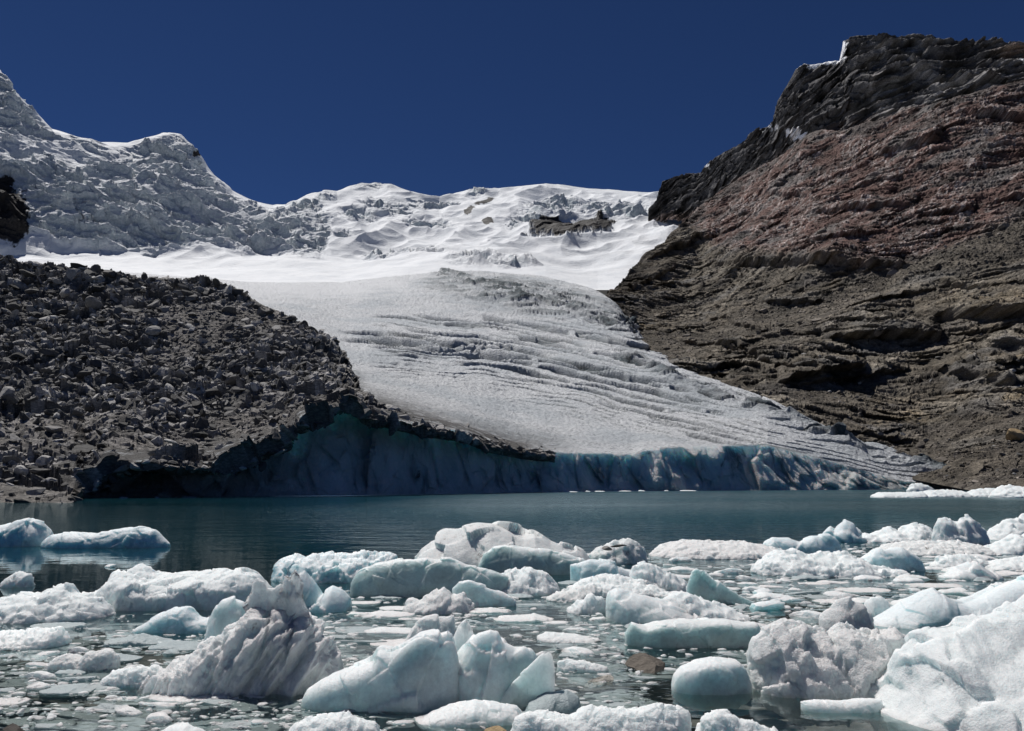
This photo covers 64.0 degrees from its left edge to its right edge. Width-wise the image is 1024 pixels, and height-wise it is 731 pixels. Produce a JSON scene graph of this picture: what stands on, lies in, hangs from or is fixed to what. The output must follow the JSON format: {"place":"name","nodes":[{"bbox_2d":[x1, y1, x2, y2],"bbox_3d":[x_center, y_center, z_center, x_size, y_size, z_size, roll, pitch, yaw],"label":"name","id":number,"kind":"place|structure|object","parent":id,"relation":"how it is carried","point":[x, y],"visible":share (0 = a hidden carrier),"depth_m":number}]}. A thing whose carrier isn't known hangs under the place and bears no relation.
{"place":"outdoors","nodes":[
{"label":"outdoors","id":0,"kind":"place"},
{"bbox_2d":[0,254,555,502],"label":"moraine","id":1,"kind":"structure","parent":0,"point":[244,453],"depth_m":142.26},
{"bbox_2d":[71,444,93,453],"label":"boulder","id":2,"kind":"object","parent":1,"relation":"on","point":[87,448],"visible":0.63,"depth_m":103.39},
{"bbox_2d":[0,255,555,502],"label":"moraine rubble","id":3,"kind":"object","parent":1,"relation":"on","point":[90,299],"visible":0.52,"depth_m":161.94},
{"bbox_2d":[0,70,681,294],"bbox_3d":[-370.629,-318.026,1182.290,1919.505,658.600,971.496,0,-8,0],"label":"snow mountain","id":4,"kind":"structure","parent":0,"point":[169,204],"depth_m":1002.52},
{"bbox_2d":[0,569,1016,730],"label":"lake bed","id":5,"kind":"object","parent":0,"point":[758,712],"visible":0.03,"depth_m":10.29},
{"bbox_2d":[0,489,1023,634],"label":"lake water","id":6,"kind":"structure","parent":0,"point":[262,535],"depth_m":35.59},
{"bbox_2d":[0,697,29,706],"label":"ice floe","id":7,"kind":"object","parent":6,"relation":"on","point":[13,701],"visible":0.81,"depth_m":6.40},
{"bbox_2d":[0,571,35,595],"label":"ice fragment","id":8,"kind":"object","parent":6,"relation":"on","point":[19,579],"visible":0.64,"depth_m":13.39},
{"bbox_2d":[0,518,52,546],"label":"ice floe","id":9,"kind":"object","parent":6,"relation":"on","point":[28,532],"visible":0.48,"depth_m":21.89},
{"bbox_2d":[0,626,71,657],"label":"ice floe","id":10,"kind":"object","parent":6,"relation":"on","point":[29,639],"visible":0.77,"depth_m":8.52},
{"bbox_2d":[26,681,50,689],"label":"ice fragment","id":11,"kind":"object","parent":6,"relation":"on","point":[38,685],"visible":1,"depth_m":6.80},
{"bbox_2d":[25,671,55,680],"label":"ice fragment","id":12,"kind":"object","parent":6,"relation":"on","point":[43,675],"visible":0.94,"depth_m":7.13},
{"bbox_2d":[23,651,60,659],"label":"ice fragment","id":13,"kind":"object","parent":6,"relation":"on","point":[42,655],"visible":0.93,"depth_m":8.14},
{"bbox_2d":[0,582,115,631],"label":"ice floe","id":14,"kind":"object","parent":6,"relation":"on","point":[66,602],"visible":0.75,"depth_m":10.25},
{"bbox_2d":[30,622,86,630],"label":"ice floe","id":15,"kind":"object","parent":6,"relation":"on","point":[67,626],"visible":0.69,"depth_m":9.77},
{"bbox_2d":[39,683,96,697],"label":"ice floe","id":16,"kind":"object","parent":6,"relation":"on","point":[61,691],"visible":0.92,"depth_m":6.70},
{"bbox_2d":[54,669,85,677],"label":"ice floe","id":17,"kind":"object","parent":6,"relation":"on","point":[59,673],"visible":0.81,"depth_m":7.33},
{"bbox_2d":[57,676,96,683],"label":"ice fragment","id":18,"kind":"object","parent":6,"relation":"on","point":[81,679],"visible":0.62,"depth_m":7.09},
{"bbox_2d":[44,648,120,673],"bbox_3d":[-3.977,2.771,7.596,0.672,0.282,0.314,0,-8,0],"label":"ice fragment","id":19,"kind":"object","parent":6,"relation":"on","point":[93,661],"visible":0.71,"depth_m":7.51},
{"bbox_2d":[40,526,170,548],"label":"ice floe","id":20,"kind":"object","parent":6,"relation":"on","point":[138,537],"visible":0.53,"depth_m":21.28},
{"bbox_2d":[114,704,143,716],"bbox_3d":[-2.877,2.575,6.101,0.283,0.067,0.154,1,-10,24],"label":"ice fragment","id":21,"kind":"object","parent":6,"relation":"on","point":[125,710],"visible":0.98,"depth_m":6.06},
{"bbox_2d":[116,653,142,664],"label":"ice floe","id":22,"kind":"object","parent":6,"relation":"on","point":[126,658],"visible":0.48,"depth_m":7.94},
{"bbox_2d":[100,664,160,695],"bbox_3d":[-3.213,2.691,6.992,0.578,0.271,0.331,0,-8,0],"label":"ice fragment","id":23,"kind":"object","parent":6,"relation":"on","point":[129,681],"visible":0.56,"depth_m":6.89},
{"bbox_2d":[103,633,172,647],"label":"ice floe","id":24,"kind":"object","parent":6,"relation":"on","point":[141,639],"visible":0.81,"depth_m":8.69},
{"bbox_2d":[145,711,172,726],"bbox_3d":[-2.536,2.543,5.895,0.225,0.073,0.168,-5,-10,33],"label":"ice fragment","id":25,"kind":"object","parent":6,"relation":"on","point":[161,718],"visible":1,"depth_m":5.86},
{"bbox_2d":[143,702,182,708],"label":"ice fragment","id":26,"kind":"object","parent":6,"relation":"on","point":[162,705],"visible":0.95,"depth_m":6.26},
{"bbox_2d":[132,606,208,640],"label":"ice floe","id":27,"kind":"object","parent":6,"relation":"on","point":[183,622],"visible":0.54,"depth_m":9.33},
{"bbox_2d":[148,640,199,654],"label":"ice floe","id":28,"kind":"object","parent":6,"relation":"on","point":[186,646],"visible":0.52,"depth_m":8.41},
{"bbox_2d":[89,563,272,625],"bbox_3d":[-4.759,3.267,11.623,2.693,0.857,1.547,0,-8,0],"label":"ice floe","id":29,"kind":"object","parent":6,"relation":"on","point":[138,588],"visible":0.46,"depth_m":11.09},
{"bbox_2d":[148,693,214,704],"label":"ice floe","id":30,"kind":"object","parent":6,"relation":"on","point":[157,697],"visible":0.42,"depth_m":6.48},
{"bbox_2d":[162,722,204,730],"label":"ice floe","id":31,"kind":"object","parent":6,"relation":"on","point":[185,726],"visible":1,"depth_m":5.42},
{"bbox_2d":[204,596,244,640],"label":"iceberg","id":32,"kind":"object","parent":6,"relation":"on","point":[227,611],"visible":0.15,"depth_m":7.85},
{"bbox_2d":[136,607,343,722],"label":"iceberg","id":33,"kind":"object","parent":6,"relation":"on","point":[274,653],"visible":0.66,"depth_m":6.66},
{"bbox_2d":[242,570,312,624],"bbox_3d":[-1.977,2.349,6.971,0.630,1.195,0.242,0,-8,0],"label":"ice shard","id":34,"kind":"object","parent":33,"relation":"on","point":[287,595],"visible":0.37,"depth_m":6.98},
{"bbox_2d":[289,564,351,630],"bbox_3d":[-2.650,3.153,11.008,0.951,0.930,0.643,0,-8,0],"label":"ice floe","id":35,"kind":"object","parent":6,"relation":"on","point":[332,599],"visible":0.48,"depth_m":10.93},
{"bbox_2d":[271,549,397,593],"bbox_3d":[-3.132,3.669,14.465,2.243,0.801,1.303,0,-8,0],"label":"ice floe","id":36,"kind":"object","parent":6,"relation":"on","point":[324,570],"visible":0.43,"depth_m":14.19},
{"bbox_2d":[289,710,381,730],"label":"ice floe","id":37,"kind":"object","parent":6,"relation":"on","point":[341,721],"visible":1,"depth_m":5.37},
{"bbox_2d":[335,626,380,635],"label":"ice floe","id":38,"kind":"object","parent":6,"relation":"on","point":[360,630],"visible":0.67,"depth_m":9.44},
{"bbox_2d":[352,601,380,606],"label":"ice floe","id":39,"kind":"object","parent":6,"relation":"on","point":[363,603],"visible":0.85,"depth_m":11.57},
{"bbox_2d":[301,629,459,730],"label":"iceberg","id":40,"kind":"object","parent":6,"relation":"on","point":[416,674],"visible":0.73,"depth_m":6.19},
{"bbox_2d":[359,610,414,619],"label":"ice floe","id":41,"kind":"object","parent":6,"relation":"on","point":[386,615],"visible":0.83,"depth_m":10.48},
{"bbox_2d":[370,639,404,647],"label":"ice floe","id":42,"kind":"object","parent":6,"relation":"on","point":[393,642],"visible":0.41,"depth_m":8.65},
{"bbox_2d":[371,595,403,600],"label":"ice floe","id":43,"kind":"object","parent":6,"relation":"on","point":[385,597],"visible":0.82,"depth_m":12.09},
{"bbox_2d":[364,627,411,636],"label":"ice floe","id":44,"kind":"object","parent":6,"relation":"on","point":[389,632],"visible":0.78,"depth_m":9.28},
{"bbox_2d":[350,557,508,609],"bbox_3d":[-1.255,3.396,12.649,2.407,0.888,0.893,0,-8,0],"label":"ice floe","id":45,"kind":"object","parent":6,"relation":"on","point":[419,578],"visible":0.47,"depth_m":12.33},
{"bbox_2d":[405,614,455,640],"bbox_3d":[-0.844,2.828,8.400,0.526,0.536,0.326,0,-8,0],"label":"ice shard","id":46,"kind":"object","parent":6,"relation":"on","point":[441,624],"visible":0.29,"depth_m":8.39},
{"bbox_2d":[402,587,473,621],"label":"ice floe","id":47,"kind":"object","parent":6,"relation":"on","point":[443,601],"visible":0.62,"depth_m":10.77},
{"bbox_2d":[453,619,473,651],"bbox_3d":[-0.453,2.751,7.905,0.248,0.586,0.082,0,-8,0],"label":"ice shard","id":48,"kind":"object","parent":6,"relation":"on","point":[464,633],"visible":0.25,"depth_m":7.91},
{"bbox_2d":[415,699,522,730],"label":"ice floe","id":49,"kind":"object","parent":6,"relation":"on","point":[472,715],"visible":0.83,"depth_m":5.80},
{"bbox_2d":[463,619,494,630],"bbox_3d":[-0.417,3.152,9.925,0.439,0.121,0.213,-1,-13,28],"label":"ice fragment","id":50,"kind":"object","parent":6,"relation":"on","point":[476,622],"visible":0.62,"depth_m":9.86},
{"bbox_2d":[452,580,515,618],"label":"ice floe","id":51,"kind":"object","parent":6,"relation":"on","point":[480,595],"visible":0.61,"depth_m":11.35},
{"bbox_2d":[468,607,509,615],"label":"ice floe","id":52,"kind":"object","parent":6,"relation":"on","point":[490,611],"visible":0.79,"depth_m":10.75},
{"bbox_2d":[457,630,536,702],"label":"iceberg","id":53,"kind":"object","parent":6,"relation":"on","point":[492,665],"visible":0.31,"depth_m":6.34},
{"bbox_2d":[415,521,589,586],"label":"iceberg","id":54,"kind":"object","parent":6,"relation":"on","point":[470,544],"visible":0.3,"depth_m":16.25},
{"bbox_2d":[0,542,1018,730],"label":"slush","id":55,"kind":"object","parent":6,"relation":"on","point":[89,721],"visible":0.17,"depth_m":7.19},
{"bbox_2d":[0,542,1023,730],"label":"brash ice","id":56,"kind":"structure","parent":6,"relation":"on","point":[52,714],"depth_m":7.64},
{"bbox_2d":[507,593,533,600],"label":"ice fragment","id":57,"kind":"object","parent":6,"relation":"on","point":[523,597],"visible":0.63,"depth_m":12.09},
{"bbox_2d":[493,613,553,624],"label":"ice floe","id":58,"kind":"object","parent":6,"relation":"on","point":[535,618],"visible":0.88,"depth_m":10.09},
{"bbox_2d":[500,650,554,709],"bbox_3d":[0.117,2.495,6.225,0.416,0.645,0.072,0,-8,0],"label":"ice shard","id":59,"kind":"object","parent":6,"relation":"on","point":[535,678],"visible":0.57,"depth_m":6.22},
{"bbox_2d":[501,567,559,608],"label":"ice floe","id":60,"kind":"object","parent":6,"relation":"on","point":[537,584],"visible":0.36,"depth_m":12.49},
{"bbox_2d":[478,545,585,585],"bbox_3d":[0.418,3.803,15.463,2.121,0.824,0.744,0,-8,0],"label":"ice floe","id":61,"kind":"object","parent":6,"relation":"on","point":[503,558],"visible":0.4,"depth_m":15.24},
{"bbox_2d":[522,690,580,713],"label":"ice floe","id":62,"kind":"object","parent":6,"relation":"on","point":[564,701],"visible":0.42,"depth_m":6.04},
{"bbox_2d":[537,632,598,645],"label":"ice floe","id":63,"kind":"object","parent":6,"relation":"on","point":[552,638],"visible":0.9,"depth_m":8.82},
{"bbox_2d":[546,584,602,608],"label":"ice floe","id":64,"kind":"object","parent":6,"relation":"on","point":[573,595],"visible":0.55,"depth_m":11.83},
{"bbox_2d":[561,646,594,658],"bbox_3d":[0.658,2.891,8.218,0.352,0.130,0.289,0,-15,7],"label":"ice fragment","id":65,"kind":"object","parent":6,"relation":"on","point":[583,653],"visible":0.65,"depth_m":8.17},
{"bbox_2d":[557,659,607,678],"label":"ice floe","id":66,"kind":"object","parent":6,"relation":"on","point":[568,665],"visible":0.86,"depth_m":7.44},
{"bbox_2d":[566,593,605,622],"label":"ice floe","id":67,"kind":"object","parent":6,"relation":"on","point":[590,603],"visible":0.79,"depth_m":10.72},
{"bbox_2d":[570,558,628,580],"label":"ice floe","id":68,"kind":"object","parent":6,"relation":"on","point":[586,569],"visible":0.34,"depth_m":14.00},
{"bbox_2d":[587,675,613,686],"bbox_3d":[0.776,2.726,7.074,0.251,0.064,0.155,-1,0,-35],"label":"stone","id":69,"kind":"object","parent":6,"relation":"in","point":[608,679],"visible":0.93,"depth_m":7.06},
{"bbox_2d":[510,702,691,730],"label":"ice floe","id":70,"kind":"object","parent":6,"relation":"on","point":[657,716],"visible":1,"depth_m":5.43},
{"bbox_2d":[589,538,647,569],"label":"ice floe","id":71,"kind":"object","parent":6,"relation":"on","point":[632,552],"visible":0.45,"depth_m":17.18},
{"bbox_2d":[567,573,682,600],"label":"ice floe","id":72,"kind":"object","parent":6,"relation":"on","point":[606,582],"visible":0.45,"depth_m":12.55},
{"bbox_2d":[625,653,664,683],"bbox_3d":[1.220,2.792,7.523,0.378,0.171,0.492,3,-1,21],"label":"stone","id":73,"kind":"object","parent":6,"relation":"in","point":[645,663],"visible":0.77,"depth_m":7.54},
{"bbox_2d":[606,588,699,624],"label":"ice floe","id":74,"kind":"object","parent":6,"relation":"on","point":[624,606],"visible":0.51,"depth_m":10.05},
{"bbox_2d":[629,561,687,591],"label":"ice floe","id":75,"kind":"object","parent":6,"relation":"on","point":[649,573],"visible":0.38,"depth_m":12.95},
{"bbox_2d":[625,617,760,658],"bbox_3d":[1.928,2.904,8.685,1.466,0.416,0.464,0,-8,0],"label":"ice floe","id":76,"kind":"object","parent":6,"relation":"on","point":[707,636],"visible":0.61,"depth_m":8.50},
{"bbox_2d":[663,591,750,621],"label":"ice floe","id":77,"kind":"object","parent":6,"relation":"on","point":[700,606],"visible":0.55,"depth_m":10.24},
{"bbox_2d":[671,656,751,710],"bbox_3d":[1.649,2.624,6.770,0.662,0.411,0.358,0,-8,0],"label":"ice floe","id":78,"kind":"object","parent":6,"relation":"on","point":[710,683],"visible":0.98,"depth_m":6.63},
{"bbox_2d":[649,539,776,559],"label":"ice floe","id":79,"kind":"object","parent":6,"relation":"on","point":[708,549],"visible":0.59,"depth_m":18.55},
{"bbox_2d":[686,568,753,605],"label":"ice floe","id":80,"kind":"object","parent":6,"relation":"on","point":[704,585],"visible":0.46,"depth_m":11.50},
{"bbox_2d":[713,568,743,576],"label":"ice fragment","id":81,"kind":"object","parent":6,"relation":"on","point":[736,571],"visible":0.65,"depth_m":15.36},
{"bbox_2d":[695,709,777,730],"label":"ice floe","id":82,"kind":"object","parent":6,"relation":"on","point":[720,720],"visible":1,"depth_m":5.38},
{"bbox_2d":[749,600,784,614],"bbox_3d":[3.450,3.281,11.070,0.461,0.206,0.333,-6,-4,-5],"label":"ice fragment","id":83,"kind":"object","parent":6,"relation":"on","point":[769,605],"visible":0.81,"depth_m":10.98},
{"bbox_2d":[750,592,794,600],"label":"ice floe","id":84,"kind":"object","parent":6,"relation":"on","point":[762,595],"visible":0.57,"depth_m":12.07},
{"bbox_2d":[763,533,841,553],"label":"ice floe","id":85,"kind":"object","parent":6,"relation":"on","point":[819,542],"visible":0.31,"depth_m":19.12},
{"bbox_2d":[789,610,821,623],"bbox_3d":[3.772,3.195,10.404,0.492,0.164,0.271,-2,-13,25],"label":"ice fragment","id":86,"kind":"object","parent":6,"relation":"on","point":[805,615],"visible":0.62,"depth_m":10.36},
{"bbox_2d":[791,574,825,581],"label":"ice floe","id":87,"kind":"object","parent":6,"relation":"on","point":[806,577],"visible":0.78,"depth_m":14.42},
{"bbox_2d":[746,618,905,727],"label":"iceberg","id":88,"kind":"object","parent":6,"relation":"on","point":[792,664],"visible":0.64,"depth_m":6.64},
{"bbox_2d":[750,548,910,587],"bbox_3d":[5.989,3.814,15.365,2.912,0.747,1.733,0,-8,0],"label":"ice floe","id":89,"kind":"object","parent":6,"relation":"on","point":[789,562],"visible":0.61,"depth_m":14.99},
{"bbox_2d":[823,591,852,597],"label":"ice fragment","id":90,"kind":"object","parent":6,"relation":"on","point":[837,594],"visible":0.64,"depth_m":12.24},
{"bbox_2d":[800,698,882,720],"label":"ice floe","id":91,"kind":"object","parent":6,"relation":"on","point":[856,709],"visible":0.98,"depth_m":6.11},
{"bbox_2d":[822,519,867,542],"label":"ice floe","id":92,"kind":"object","parent":6,"relation":"on","point":[845,531],"visible":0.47,"depth_m":23.42},
{"bbox_2d":[819,596,873,630],"bbox_3d":[3.928,2.999,9.621,0.636,0.560,0.401,0,-8,0],"label":"ice shard","id":93,"kind":"object","parent":6,"relation":"on","point":[857,615],"visible":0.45,"depth_m":9.54},
{"bbox_2d":[834,587,890,593],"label":"ice floe","id":94,"kind":"object","parent":6,"relation":"on","point":[856,590],"visible":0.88,"depth_m":12.91},
{"bbox_2d":[853,575,883,583],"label":"ice floe","id":95,"kind":"object","parent":6,"relation":"on","point":[862,578],"visible":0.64,"depth_m":14.29},
{"bbox_2d":[864,596,889,616],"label":"ice floe","id":96,"kind":"object","parent":6,"relation":"on","point":[876,605],"visible":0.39,"depth_m":10.45},
{"bbox_2d":[861,547,925,575],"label":"ice floe","id":97,"kind":"object","parent":6,"relation":"on","point":[901,558],"visible":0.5,"depth_m":15.82},
{"bbox_2d":[862,522,932,542],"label":"ice floe","id":98,"kind":"object","parent":6,"relation":"on","point":[915,531],"visible":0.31,"depth_m":23.62},
{"bbox_2d":[870,491,928,497],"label":"ice bank piece","id":99,"kind":"object","parent":6,"relation":"on","point":[919,494],"visible":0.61,"depth_m":89.91},
{"bbox_2d":[893,577,924,583],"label":"ice floe","id":100,"kind":"object","parent":6,"relation":"on","point":[908,580],"visible":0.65,"depth_m":14.04},
{"bbox_2d":[906,483,934,491],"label":"ice bank piece","id":101,"kind":"object","parent":6,"relation":"on","point":[916,487],"visible":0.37,"depth_m":132.66},
{"bbox_2d":[869,539,996,555],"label":"ice floe","id":102,"kind":"object","parent":6,"relation":"on","point":[922,547],"visible":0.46,"depth_m":19.34},
{"bbox_2d":[904,583,962,589],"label":"ice floe","id":103,"kind":"object","parent":6,"relation":"on","point":[939,585],"visible":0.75,"depth_m":13.51},
{"bbox_2d":[868,594,1023,730],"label":"iceberg","id":104,"kind":"object","parent":6,"relation":"on","point":[962,673],"visible":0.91,"depth_m":5.96},
{"bbox_2d":[923,489,972,496],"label":"ice bank piece","id":105,"kind":"object","parent":6,"relation":"on","point":[943,493],"visible":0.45,"depth_m":92.32},
{"bbox_2d":[873,574,1023,634],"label":"iceberg","id":106,"kind":"object","parent":6,"relation":"on","point":[932,607],"visible":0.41,"depth_m":9.73},
{"bbox_2d":[938,587,968,595],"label":"ice floe","id":107,"kind":"object","parent":6,"relation":"on","point":[955,591],"visible":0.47,"depth_m":12.54},
{"bbox_2d":[929,553,988,567],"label":"ice floe","id":108,"kind":"object","parent":6,"relation":"on","point":[946,561],"visible":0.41,"depth_m":16.39},
{"bbox_2d":[931,514,990,545],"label":"ice floe","id":109,"kind":"object","parent":6,"relation":"on","point":[967,528],"visible":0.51,"depth_m":22.25},
{"bbox_2d":[938,561,1003,587],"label":"ice floe","id":110,"kind":"object","parent":6,"relation":"on","point":[969,571],"visible":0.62,"depth_m":14.48},
{"bbox_2d":[967,488,994,496],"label":"ice bank piece","id":111,"kind":"object","parent":6,"relation":"on","point":[982,492],"visible":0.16,"depth_m":92.53},
{"bbox_2d":[984,533,1023,555],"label":"ice floe","id":112,"kind":"object","parent":6,"relation":"on","point":[1011,544],"visible":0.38,"depth_m":19.31},
{"bbox_2d":[985,555,1023,570],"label":"ice floe","id":113,"kind":"object","parent":6,"relation":"on","point":[1012,563],"visible":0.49,"depth_m":16.02},
{"bbox_2d":[987,513,1023,539],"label":"ice floe","id":114,"kind":"object","parent":6,"relation":"on","point":[1003,529],"visible":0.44,"depth_m":24.44},
{"bbox_2d":[988,484,1023,497],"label":"ice bank piece","id":115,"kind":"object","parent":6,"relation":"on","point":[1008,491],"visible":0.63,"depth_m":88.64},
{"bbox_2d":[0,0,1023,204],"label":"sky","id":116,"kind":"structure","parent":0,"point":[283,101]},
{"bbox_2d":[88,267,958,496],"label":"glacier","id":117,"kind":"object","parent":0,"point":[591,388],"visible":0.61,"depth_m":206.12},
{"bbox_2d":[605,80,1023,489],"bbox_3d":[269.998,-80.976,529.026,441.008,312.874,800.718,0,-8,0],"label":"rock mountain","id":118,"kind":"structure","parent":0,"point":[823,166],"depth_m":449.82},
{"bbox_2d":[612,90,1023,487],"bbox_3d":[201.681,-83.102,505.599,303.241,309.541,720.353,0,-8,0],"label":"mountain scree","id":119,"kind":"structure","parent":118,"relation":"on","point":[921,443],"depth_m":398.73},
{"bbox_2d":[1005,428,1023,440],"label":"boulder","id":120,"kind":"object","parent":118,"relation":"on","point":[1013,434],"visible":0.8,"depth_m":198.83},
{"bbox_2d":[648,33,1023,222],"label":"cliff","id":121,"kind":"structure","parent":0,"point":[868,78],"depth_m":682.71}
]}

